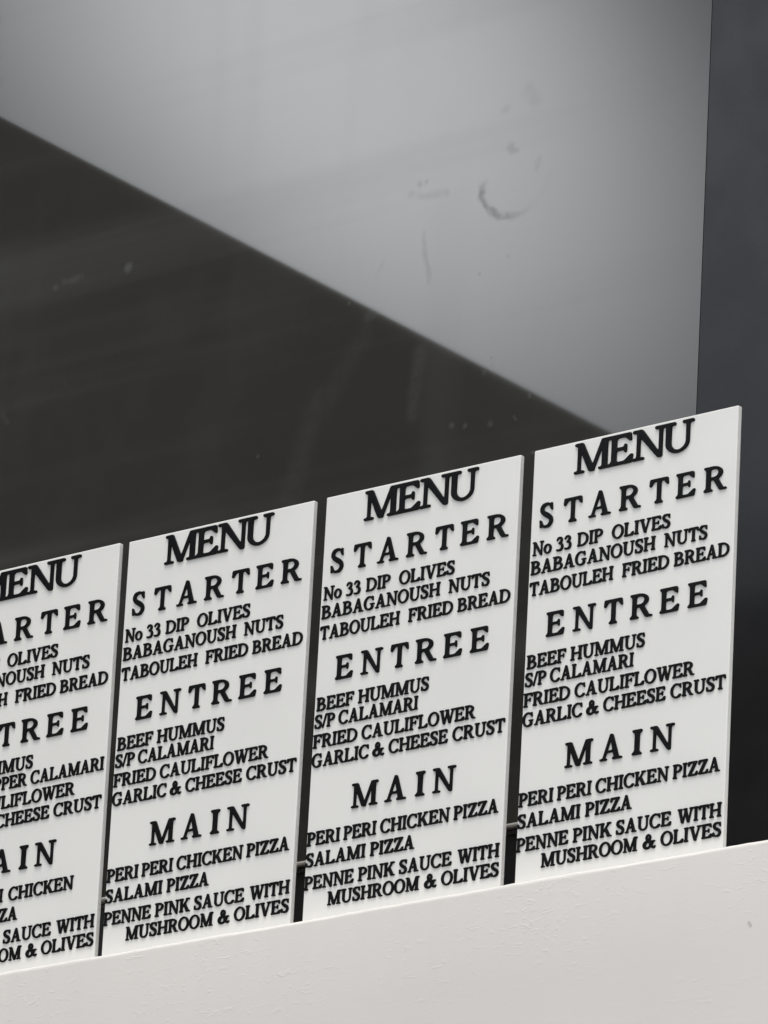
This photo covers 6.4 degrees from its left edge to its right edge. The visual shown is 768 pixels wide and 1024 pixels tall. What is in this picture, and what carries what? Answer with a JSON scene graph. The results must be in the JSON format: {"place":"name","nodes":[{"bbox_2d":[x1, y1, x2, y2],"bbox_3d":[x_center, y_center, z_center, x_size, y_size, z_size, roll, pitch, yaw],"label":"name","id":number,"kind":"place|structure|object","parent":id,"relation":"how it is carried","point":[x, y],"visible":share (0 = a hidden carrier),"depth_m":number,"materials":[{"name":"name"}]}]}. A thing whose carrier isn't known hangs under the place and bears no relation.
{"place":"outdoors","nodes":[
{"label":"outdoors","id":0,"kind":"place"},
{"bbox_2d":[0,840,767,1023],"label":"parapet wall","id":1,"kind":"structure","parent":0,"point":[680,939],"depth_m":3.90,"materials":[{"name":"white paint"}]},
{"bbox_2d":[0,543,122,972],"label":"menu board","id":2,"kind":"object","parent":1,"relation":"on","point":[59,618],"visible":1,"depth_m":4.20,"materials":[{"name":"white plastic"},{"name":"black plastic lettering"}]},
{"bbox_2d":[102,501,317,955],"bbox_3d":[-0.106,0.134,4.119,0.150,0.270,0.005,-12,-24,38],"label":"menu board","id":3,"kind":"object","parent":1,"relation":"on","point":[204,826],"visible":1,"depth_m":4.12,"materials":[{"name":"white plastic"}]},
{"bbox_2d":[0,0,767,955],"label":"window","id":4,"kind":"structure","parent":1,"relation":"on","point":[258,256],"depth_m":4.31,"materials":[{"name":"grey glass"}]},
{"bbox_2d":[303,455,523,920],"bbox_3d":[0.017,0.107,4.021,0.150,0.270,0.005,-12,-24,38],"label":"menu board","id":5,"kind":"object","parent":1,"relation":"on","point":[410,760],"visible":1,"depth_m":4.02,"materials":[{"name":"white plastic"}]},
{"bbox_2d":[515,406,741,882],"bbox_3d":[0.140,0.079,3.921,0.150,0.270,0.005,-13,-24,38],"label":"menu board","id":6,"kind":"object","parent":1,"relation":"on","point":[625,742],"visible":1,"depth_m":3.92,"materials":[{"name":"white plastic"}]}
]}

